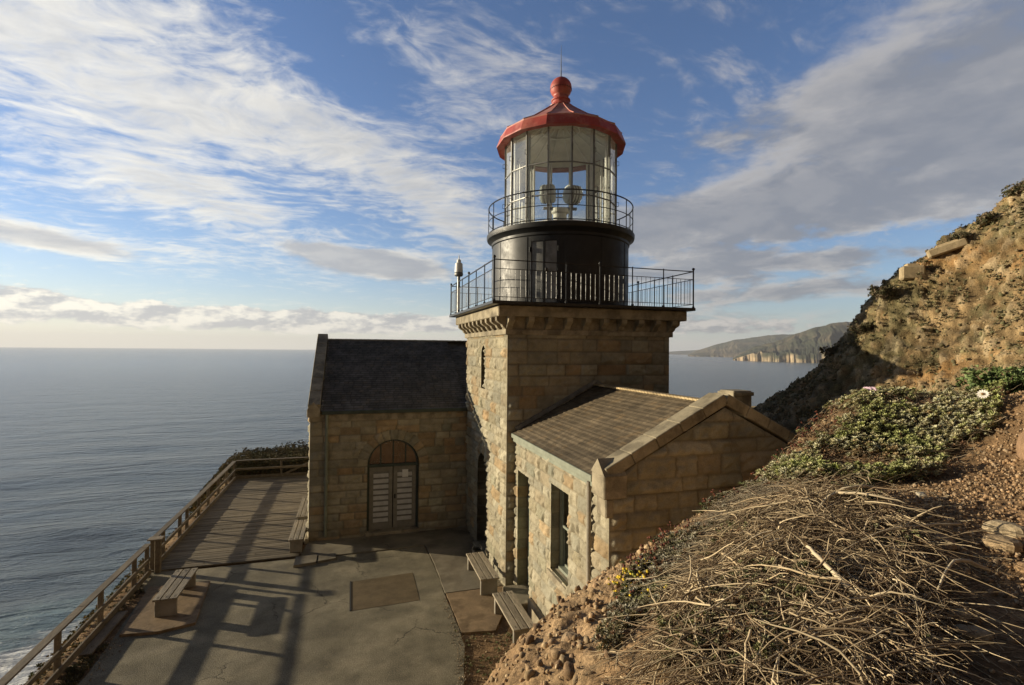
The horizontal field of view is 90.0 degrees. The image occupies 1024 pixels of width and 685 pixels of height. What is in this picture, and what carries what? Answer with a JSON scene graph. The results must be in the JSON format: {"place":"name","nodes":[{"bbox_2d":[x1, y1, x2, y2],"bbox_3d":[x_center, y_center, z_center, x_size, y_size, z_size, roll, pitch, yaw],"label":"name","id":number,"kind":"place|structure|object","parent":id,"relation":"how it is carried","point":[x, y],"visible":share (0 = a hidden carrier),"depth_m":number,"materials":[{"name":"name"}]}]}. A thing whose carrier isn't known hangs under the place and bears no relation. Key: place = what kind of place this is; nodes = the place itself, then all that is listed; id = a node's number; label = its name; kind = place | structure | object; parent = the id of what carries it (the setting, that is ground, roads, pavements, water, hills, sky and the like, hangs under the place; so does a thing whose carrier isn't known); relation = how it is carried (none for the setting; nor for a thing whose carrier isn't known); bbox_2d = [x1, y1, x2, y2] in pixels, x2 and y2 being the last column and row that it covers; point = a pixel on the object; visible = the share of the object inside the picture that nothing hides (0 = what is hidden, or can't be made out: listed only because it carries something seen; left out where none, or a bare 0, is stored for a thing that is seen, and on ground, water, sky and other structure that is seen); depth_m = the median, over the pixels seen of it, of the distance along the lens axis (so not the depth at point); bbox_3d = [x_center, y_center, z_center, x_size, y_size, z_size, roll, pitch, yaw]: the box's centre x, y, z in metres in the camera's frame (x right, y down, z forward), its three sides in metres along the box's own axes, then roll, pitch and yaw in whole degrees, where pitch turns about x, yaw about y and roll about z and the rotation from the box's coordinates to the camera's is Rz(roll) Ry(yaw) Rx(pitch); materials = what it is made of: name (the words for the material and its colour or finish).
{"place":"outdoors","nodes":[
{"label":"outdoors","id":0,"kind":"place"},
{"bbox_2d":[119,581,209,636],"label":"path","id":1,"kind":"structure","parent":0,"point":[142,620],"depth_m":11.93,"materials":[{"name":"concrete"}]},
{"bbox_2d":[152,568,197,617],"bbox_3d":[-8.263,6.141,12.607,0.500,0.460,1.720,1,-1,-17],"label":"bench","id":2,"kind":"object","parent":1,"relation":"on","point":[176,584],"visible":1,"depth_m":12.17,"materials":[{"name":"grey wood"}]},
{"bbox_2d":[78,546,464,684],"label":"pavement","id":3,"kind":"structure","parent":0,"point":[243,632],"depth_m":11.20,"materials":[{"name":"concrete"}]},
{"bbox_2d":[75,633,124,684],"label":"grit","id":4,"kind":"object","parent":3,"relation":"on","point":[109,642],"visible":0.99,"depth_m":10.60,"materials":[{"name":"gravel"}]},
{"bbox_2d":[349,581,350,610],"bbox_3d":[-4.119,6.454,13.059,0.040,0.022,1.630,1,-1,-17],"label":"pavement joint","id":5,"kind":"object","parent":3,"relation":"on","point":[350,596],"visible":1,"depth_m":12.99,"materials":[{"name":"grey concrete"}]},
{"bbox_2d":[437,598,472,684],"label":"grit","id":6,"kind":"object","parent":3,"relation":"on","point":[457,649],"visible":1,"depth_m":10.67,"materials":[{"name":"gravel"}]},
{"bbox_2d":[293,554,316,567],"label":"path","id":7,"kind":"structure","parent":0,"point":[300,561],"depth_m":15.02,"materials":[{"name":"concrete"}]},
{"bbox_2d":[318,553,335,562],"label":"path","id":8,"kind":"structure","parent":0,"point":[326,557],"depth_m":15.27,"materials":[{"name":"concrete"}]},
{"bbox_2d":[351,573,418,610],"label":"pavement","id":9,"kind":"structure","parent":0,"point":[383,591],"depth_m":13.28,"materials":[{"name":"concrete"}]},
{"bbox_2d":[300,527,502,594],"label":"path","id":10,"kind":"structure","parent":0,"point":[448,549],"depth_m":16.16,"materials":[{"name":"concrete"}]},
{"bbox_2d":[318,528,502,589],"bbox_3d":[-2.321,6.489,16.192,3.749,0.030,7.732,2,-2,-60],"label":"grit","id":11,"kind":"object","parent":10,"relation":"on","point":[427,531],"visible":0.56,"depth_m":16.95,"materials":[{"name":"gravel"}]},
{"bbox_2d":[466,552,499,594],"bbox_3d":[-0.822,6.278,13.930,0.500,0.480,1.767,1,-1,-17],"label":"bench","id":12,"kind":"object","parent":10,"relation":"on","point":[476,563],"visible":1,"depth_m":13.51,"materials":[{"name":"brown wood"}]},
{"bbox_2d":[0,347,818,684],"bbox_3d":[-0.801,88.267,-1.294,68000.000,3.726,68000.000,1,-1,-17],"label":"water","id":13,"kind":"structure","parent":0,"point":[112,461],"depth_m":496.26,"materials":[{"name":"blue liquid"}]},
{"bbox_2d":[446,586,502,634],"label":"path","id":14,"kind":"structure","parent":0,"point":[473,611],"depth_m":12.30,"materials":[{"name":"concrete"}]},
{"bbox_2d":[492,591,532,642],"bbox_3d":[0.018,6.251,11.568,0.500,0.480,1.718,1,-1,-17],"label":"bench","id":15,"kind":"object","parent":14,"relation":"on","point":[504,602],"visible":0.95,"depth_m":11.45,"materials":[{"name":"grey wood"}]},
{"bbox_2d":[472,544,482,554],"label":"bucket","id":16,"kind":"object","parent":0,"point":[477,549],"visible":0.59,"depth_m":15.31,"materials":[{"name":"black metal"}]},
{"bbox_2d":[0,0,1023,351],"label":"sky","id":17,"kind":"structure","parent":0,"point":[175,174],"materials":[{"name":"blue"}]},
{"bbox_2d":[32,185,1023,684],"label":"ground","id":18,"kind":"structure","parent":0,"point":[890,343],"depth_m":10.36,"materials":[{"name":"soil"}]},
{"bbox_2d":[0,543,150,684],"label":"timber fence","id":19,"kind":"object","parent":18,"relation":"on","point":[55,634],"visible":0.91,"depth_m":10.60,"materials":[{"name":"brown wood"}]},
{"bbox_2d":[57,584,144,684],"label":"grass tufts","id":20,"kind":"object","parent":18,"relation":"on","point":[74,669],"visible":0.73,"depth_m":10.05,"materials":[{"name":"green plant"}]},
{"bbox_2d":[78,611,127,657],"bbox_3d":[-8.929,6.359,11.235,0.220,0.050,1.800,1,-1,-17],"label":"loose plank","id":21,"kind":"object","parent":18,"relation":"on","point":[100,637],"visible":1,"depth_m":11.11,"materials":[{"name":"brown wood"}]},
{"bbox_2d":[21,469,228,684],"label":"shrubs","id":22,"kind":"object","parent":18,"relation":"on","point":[40,665],"visible":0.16,"depth_m":11.78,"materials":[{"name":"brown plant"}]},
{"bbox_2d":[147,536,164,573],"bbox_3d":[-9.945,6.037,14.285,0.360,1.165,0.280,1,-1,-17],"label":"fence post","id":23,"kind":"object","parent":18,"relation":"on","point":[158,553],"visible":0.79,"depth_m":14.25,"materials":[{"name":"brown wood"}]},
{"bbox_2d":[150,461,235,569],"bbox_3d":[-11.678,6.245,19.399,0.170,1.308,10.513,1,-1,-17],"label":"timber fence","id":24,"kind":"object","parent":18,"relation":"on","point":[168,524],"visible":0.82,"depth_m":17.46,"materials":[{"name":"brown wood"}]},
{"bbox_2d":[151,475,308,571],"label":"boardwalk","id":25,"kind":"structure","parent":18,"relation":"on","point":[244,520],"depth_m":17.85,"materials":[{"name":"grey wood"}]},
{"bbox_2d":[288,519,307,553],"bbox_3d":[-6.887,6.261,16.533,0.420,0.480,1.896,1,-1,-17],"label":"bench","id":26,"kind":"object","parent":25,"relation":"on","point":[299,528],"visible":0.98,"depth_m":15.98,"materials":[{"name":"brown wood"}]},
{"bbox_2d":[296,496,307,521],"bbox_3d":[-7.657,6.290,19.009,0.420,0.480,2.609,1,-1,-17],"label":"bench","id":27,"kind":"object","parent":25,"relation":"on","point":[303,504],"visible":0.58,"depth_m":18.44,"materials":[{"name":"brown wood"}]},
{"bbox_2d":[189,440,308,512],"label":"shrubs","id":28,"kind":"object","parent":18,"relation":"on","point":[286,451],"visible":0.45,"depth_m":25.88,"materials":[{"name":"green plant"}]},
{"bbox_2d":[236,457,308,478],"bbox_3d":[-11.321,6.321,25.054,3.941,1.328,0.170,1,-1,-17],"label":"timber fence","id":29,"kind":"object","parent":18,"relation":"on","point":[287,473],"visible":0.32,"depth_m":24.93,"materials":[{"name":"brown wood"}]},
{"bbox_2d":[304,334,467,544],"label":"stone building","id":30,"kind":"structure","parent":18,"relation":"on","point":[387,427],"depth_m":17.78,"materials":[{"name":"stone"}]},
{"bbox_2d":[369,466,392,529],"bbox_3d":[-4.495,5.327,17.539,0.770,2.120,0.057,1,-1,-17],"label":"door","id":31,"kind":"structure","parent":30,"relation":"in","point":[380,478],"depth_m":17.53,"materials":[{"name":"paint"}]},
{"bbox_2d":[393,465,415,527],"bbox_3d":[-3.737,5.338,17.794,0.770,2.120,0.080,1,-1,-17],"label":"door","id":32,"kind":"structure","parent":30,"relation":"in","point":[404,477],"depth_m":17.79,"materials":[{"name":"paint"}]},
{"bbox_2d":[454,630,512,675],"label":"grass tufts","id":33,"kind":"object","parent":18,"relation":"on","point":[482,654],"visible":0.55,"depth_m":10.54,"materials":[{"name":"brown plant"}]},
{"bbox_2d":[461,628,511,684],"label":"gravel","id":34,"kind":"structure","parent":18,"relation":"on","point":[477,680],"depth_m":10.69,"materials":[{"name":"brown gravel"}]},
{"bbox_2d":[548,648,566,658],"bbox_3d":[0.343,2.267,3.687,0.184,0.107,0.098,0,-1,21],"label":"stone","id":35,"kind":"object","parent":18,"relation":"on","point":[549,653],"visible":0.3,"depth_m":3.69,"materials":[{"name":"beige stone"}]},
{"bbox_2d":[560,632,578,642],"bbox_3d":[0.479,2.388,4.079,0.184,0.120,0.158,0,-1,30],"label":"stone","id":36,"kind":"object","parent":18,"relation":"on","point":[563,639],"visible":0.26,"depth_m":4.09,"materials":[{"name":"beige stone"}]},
{"bbox_2d":[449,60,695,585],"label":"lighthouse tower","id":37,"kind":"structure","parent":18,"relation":"on","point":[557,318],"depth_m":14.77,"materials":[{"name":"stone"}]},
{"bbox_2d":[454,257,462,311],"bbox_3d":[-1.819,-2.006,17.471,0.300,1.970,0.300,1,-1,-17],"label":"marker lamp","id":38,"kind":"object","parent":37,"relation":"on","point":[458,273],"visible":0.98,"depth_m":17.41,"materials":[{"name":"grey metal"}]},
{"bbox_2d":[528,237,560,302],"bbox_3d":[0.916,-2.047,14.638,0.940,1.900,0.149,0,-1,17],"label":"door","id":39,"kind":"structure","parent":37,"relation":"in","point":[543,250],"depth_m":14.62,"materials":[{"name":"black paint"}]},
{"bbox_2d":[539,184,582,219],"bbox_3d":[1.574,-4.291,16.802,1.437,1.762,0.694,1,-1,-3],"label":"rotating beacon","id":40,"kind":"object","parent":37,"relation":"on","point":[563,212],"visible":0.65,"depth_m":16.62,"materials":[{"name":"beige paint"}]},
{"bbox_2d":[608,558,654,591],"bbox_3d":[1.100,2.149,4.628,0.435,0.284,0.455,1,-1,-17],"label":"yellow flower plant","id":41,"kind":"object","parent":18,"relation":"on","point":[619,577],"visible":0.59,"depth_m":4.63,"materials":[{"name":"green plant"}]},
{"bbox_2d":[616,578,651,598],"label":"buckwheat plant","id":42,"kind":"object","parent":18,"relation":"on","point":[625,590],"visible":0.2,"depth_m":4.34,"materials":[{"name":"green plant"}]},
{"bbox_2d":[619,536,677,575],"bbox_3d":[1.294,2.070,4.879,0.507,0.369,0.438,1,-1,-17],"label":"buckwheat plant","id":43,"kind":"object","parent":18,"relation":"on","point":[635,557],"visible":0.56,"depth_m":4.87,"materials":[{"name":"green plant"}]},
{"bbox_2d":[503,380,798,622],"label":"stone building","id":44,"kind":"structure","parent":18,"relation":"on","point":[587,507],"depth_m":9.66,"materials":[{"name":"stone"}]},
{"bbox_2d":[527,478,529,585],"bbox_3d":[0.570,4.797,13.038,0.090,3.200,1.070,1,-1,-17],"label":"door","id":45,"kind":"structure","parent":44,"relation":"in","point":[528,496],"depth_m":13.44,"materials":[{"name":"grey paint"}]},
{"bbox_2d":[558,489,568,576],"bbox_3d":[1.214,3.995,10.798,0.170,1.850,0.950,1,-1,-17],"label":"window","id":46,"kind":"structure","parent":44,"relation":"in","point":[563,510],"depth_m":11.14,"materials":[{"name":"clear glass"}]},
{"bbox_2d":[640,519,689,552],"bbox_3d":[1.524,1.960,5.064,0.537,0.468,0.464,1,-1,-17],"label":"buckwheat plant","id":47,"kind":"object","parent":18,"relation":"on","point":[654,540],"visible":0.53,"depth_m":5.09,"materials":[{"name":"green plant"}]},
{"bbox_2d":[486,405,858,684],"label":"rubble","id":48,"kind":"object","parent":18,"relation":"on","point":[566,664],"visible":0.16,"depth_m":4.15,"materials":[{"name":"stone"}]},
{"bbox_2d":[590,475,770,650],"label":"shrubs","id":49,"kind":"object","parent":18,"relation":"on","point":[623,607],"visible":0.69,"depth_m":4.32,"materials":[{"name":"green plant"}]},
{"bbox_2d":[696,489,738,513],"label":"buckwheat plant","id":50,"kind":"object","parent":18,"relation":"on","point":[704,501],"visible":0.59,"depth_m":5.48,"materials":[{"name":"green plant"}]},
{"bbox_2d":[728,468,766,493],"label":"buckwheat plant","id":51,"kind":"object","parent":18,"relation":"on","point":[765,469],"visible":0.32,"depth_m":6.14,"materials":[{"name":"green plant"}]},
{"bbox_2d":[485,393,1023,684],"bbox_3d":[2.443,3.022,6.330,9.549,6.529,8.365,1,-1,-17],"label":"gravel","id":52,"kind":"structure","parent":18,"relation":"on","point":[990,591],"depth_m":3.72,"materials":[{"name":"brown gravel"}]},
{"bbox_2d":[763,435,803,467],"bbox_3d":[3.545,1.473,6.652,0.501,0.581,0.455,0,-1,20],"label":"buckwheat plant","id":53,"kind":"object","parent":18,"relation":"on","point":[777,456],"visible":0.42,"depth_m":6.58,"materials":[{"name":"green plant"}]},
{"bbox_2d":[653,479,929,680],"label":"shrubs","id":54,"kind":"object","parent":18,"relation":"on","point":[756,647],"visible":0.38,"depth_m":2.99,"materials":[{"name":"brown plant"}]},
{"bbox_2d":[572,462,1023,684],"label":"dead brush","id":55,"kind":"object","parent":18,"relation":"on","point":[885,590],"visible":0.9,"depth_m":2.91,"materials":[{"name":"brown plant"}]},
{"bbox_2d":[753,517,860,597],"bbox_3d":[1.839,1.316,3.387,0.468,0.300,0.929,0,-1,11],"label":"branch","id":56,"kind":"object","parent":55,"relation":"on","point":[820,559],"visible":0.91,"depth_m":3.19,"materials":[{"name":"beige wood"}]},
{"bbox_2d":[807,484,907,532],"bbox_3d":[2.739,1.320,4.010,0.953,0.307,0.471,1,-1,-17],"label":"branch","id":57,"kind":"object","parent":55,"relation":"on","point":[847,488],"visible":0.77,"depth_m":4.19,"materials":[{"name":"brown wood"}]},
{"bbox_2d":[841,522,961,551],"bbox_3d":[2.678,1.333,3.550,1.054,0.115,0.084,1,-1,-14],"label":"branch","id":58,"kind":"object","parent":55,"relation":"on","point":[933,524],"visible":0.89,"depth_m":3.61,"materials":[{"name":"brown wood"}]},
{"bbox_2d":[937,559,990,590],"bbox_3d":[2.648,1.351,3.034,0.612,0.109,0.068,1,-1,-26],"label":"branch","id":59,"kind":"object","parent":55,"relation":"on","point":[969,561],"visible":0.97,"depth_m":3.07,"materials":[{"name":"wood"}]},
{"bbox_2d":[796,409,837,440],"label":"buckwheat plant","id":60,"kind":"object","parent":18,"relation":"on","point":[805,429],"visible":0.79,"depth_m":6.83,"materials":[{"name":"green plant"}]},
{"bbox_2d":[819,345,837,358],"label":"shrub","id":61,"kind":"object","parent":18,"relation":"on","point":[829,350],"visible":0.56,"depth_m":13.58,"materials":[{"name":"green plant"}]},
{"bbox_2d":[638,384,1020,597],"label":"dry twigs","id":62,"kind":"object","parent":18,"relation":"on","point":[746,490],"visible":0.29,"depth_m":5.28,"materials":[{"name":"plant"}]},
{"bbox_2d":[687,183,1023,433],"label":"scree","id":63,"kind":"structure","parent":18,"relation":"on","point":[1001,294],"depth_m":11.38,"materials":[{"name":"stone"}]},
{"bbox_2d":[847,320,875,333],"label":"shrub","id":64,"kind":"object","parent":18,"relation":"on","point":[866,326],"visible":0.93,"depth_m":12.55,"materials":[{"name":"green plant"}]},
{"bbox_2d":[863,387,875,391],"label":"pink flowers","id":65,"kind":"object","parent":18,"relation":"on","point":[868,388],"visible":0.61,"depth_m":7.04,"materials":[{"name":"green plant"}]},
{"bbox_2d":[753,378,1012,486],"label":"succulents","id":66,"kind":"object","parent":18,"relation":"on","point":[899,465],"visible":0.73,"depth_m":5.95,"materials":[{"name":"green plant"}]},
{"bbox_2d":[867,284,901,298],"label":"shrub","id":67,"kind":"object","parent":18,"relation":"on","point":[881,292],"visible":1,"depth_m":12.38,"materials":[{"name":"green plant"}]},
{"bbox_2d":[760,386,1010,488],"bbox_3d":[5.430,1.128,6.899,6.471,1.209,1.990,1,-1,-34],"label":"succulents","id":68,"kind":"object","parent":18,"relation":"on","point":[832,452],"visible":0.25,"depth_m":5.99,"materials":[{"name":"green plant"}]},
{"bbox_2d":[756,179,1023,433],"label":"shrubs","id":69,"kind":"object","parent":18,"relation":"on","point":[1007,214],"visible":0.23,"depth_m":11.67,"materials":[{"name":"green plant"}]},
{"bbox_2d":[899,263,924,280],"bbox_3d":[9.627,-1.704,12.324,0.450,0.383,0.300,0,-1,23],"label":"masonry block","id":70,"kind":"object","parent":18,"relation":"on","point":[908,271],"depth_m":12.22,"materials":[{"name":"stone"}]},
{"bbox_2d":[915,492,927,497],"bbox_3d":[3.568,1.336,4.461,0.078,0.060,0.136,0,-1,29],"label":"stone","id":71,"kind":"object","parent":18,"relation":"on","point":[920,494],"visible":0.54,"depth_m":4.43,"materials":[{"name":"beige stone"}]},
{"bbox_2d":[932,534,956,550],"bbox_3d":[3.020,1.404,3.577,0.140,0.104,0.207,0,-1,44],"label":"stone","id":72,"kind":"object","parent":18,"relation":"on","point":[952,547],"visible":0.59,"depth_m":3.52,"materials":[{"name":"brown stone"}]},
{"bbox_2d":[926,237,968,258],"bbox_3d":[10.290,-2.225,12.114,0.754,0.417,0.300,0,-1,33],"label":"masonry block","id":73,"kind":"object","parent":18,"relation":"on","point":[947,247],"depth_m":12.01,"materials":[{"name":"stone"}]},
{"bbox_2d":[945,231,974,241],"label":"shrub","id":74,"kind":"object","parent":18,"relation":"on","point":[953,236],"visible":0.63,"depth_m":11.93,"materials":[{"name":"green plant"}]},
{"bbox_2d":[952,608,971,619],"bbox_3d":[2.495,1.511,2.841,0.100,0.068,0.082,1,-1,-17],"label":"stone","id":75,"kind":"object","parent":18,"relation":"on","point":[965,614],"visible":0.38,"depth_m":2.82,"materials":[{"name":"stone"}]},
{"bbox_2d":[952,624,993,640],"bbox_3d":[2.406,1.522,2.677,0.159,0.075,0.112,0,-1,16],"label":"stone","id":76,"kind":"object","parent":18,"relation":"on","point":[979,631],"visible":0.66,"depth_m":2.65,"materials":[{"name":"grey stone"}]},
{"bbox_2d":[976,390,989,416],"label":"daisy","id":77,"kind":"object","parent":18,"relation":"on","point":[983,394],"visible":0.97,"depth_m":5.85,"materials":[{"name":"white plant"}]},
{"bbox_2d":[976,211,999,226],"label":"shrub","id":78,"kind":"object","parent":18,"relation":"on","point":[984,217],"visible":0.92,"depth_m":11.75,"materials":[{"name":"green plant"}]},
{"bbox_2d":[955,365,1023,393],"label":"leafy plant","id":79,"kind":"object","parent":18,"relation":"on","point":[1014,377],"visible":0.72,"depth_m":6.38,"materials":[{"name":"green plant"}]},
{"bbox_2d":[977,214,1003,226],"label":"masonry block","id":80,"kind":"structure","parent":18,"relation":"on","point":[995,217],"depth_m":11.72,"materials":[{"name":"stone"}]},
{"bbox_2d":[981,534,1022,552],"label":"stone","id":81,"kind":"object","parent":18,"relation":"on","point":[1000,543],"visible":0.78,"depth_m":3.42,"materials":[{"name":"beige stone"}]},
{"bbox_2d":[982,520,1023,537],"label":"stone","id":82,"kind":"object","parent":18,"relation":"on","point":[1013,529],"visible":0.62,"depth_m":3.58,"materials":[{"name":"beige stone"}]},
{"bbox_2d":[1000,180,1023,196],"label":"shrub","id":83,"kind":"object","parent":18,"relation":"on","point":[1014,191],"visible":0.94,"depth_m":11.51,"materials":[{"name":"green plant"}]},
{"bbox_2d":[1013,562,1023,574],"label":"stone","id":84,"kind":"object","parent":18,"relation":"on","point":[1018,567],"visible":0.93,"depth_m":3.19,"materials":[{"name":"beige stone"}]},
{"bbox_2d":[1016,431,1023,459],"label":"stone","id":85,"kind":"object","parent":18,"relation":"on","point":[1020,447],"visible":0.93,"depth_m":4.93,"materials":[{"name":"beige stone"}]},
{"bbox_2d":[669,350,696,354],"bbox_3d":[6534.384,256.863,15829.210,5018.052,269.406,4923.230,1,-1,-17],"label":"hills","id":86,"kind":"structure","parent":0,"point":[681,352],"depth_m":15812.92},
{"bbox_2d":[688,334,793,356],"bbox_3d":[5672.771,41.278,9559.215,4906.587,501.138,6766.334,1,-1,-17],"label":"hills","id":87,"kind":"structure","parent":0,"point":[734,348],"depth_m":9758.59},
{"bbox_2d":[733,322,850,362],"bbox_3d":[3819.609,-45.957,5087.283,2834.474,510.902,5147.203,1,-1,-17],"label":"hills","id":88,"kind":"structure","parent":0,"point":[803,346],"depth_m":5134.87,"materials":[{"name":"grey stone"}]},
{"bbox_2d":[869,390,1023,611],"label":"gravel","id":89,"kind":"structure","parent":0,"point":[1015,602],"depth_m":4.37,"materials":[{"name":"brown gravel"}]}
]}

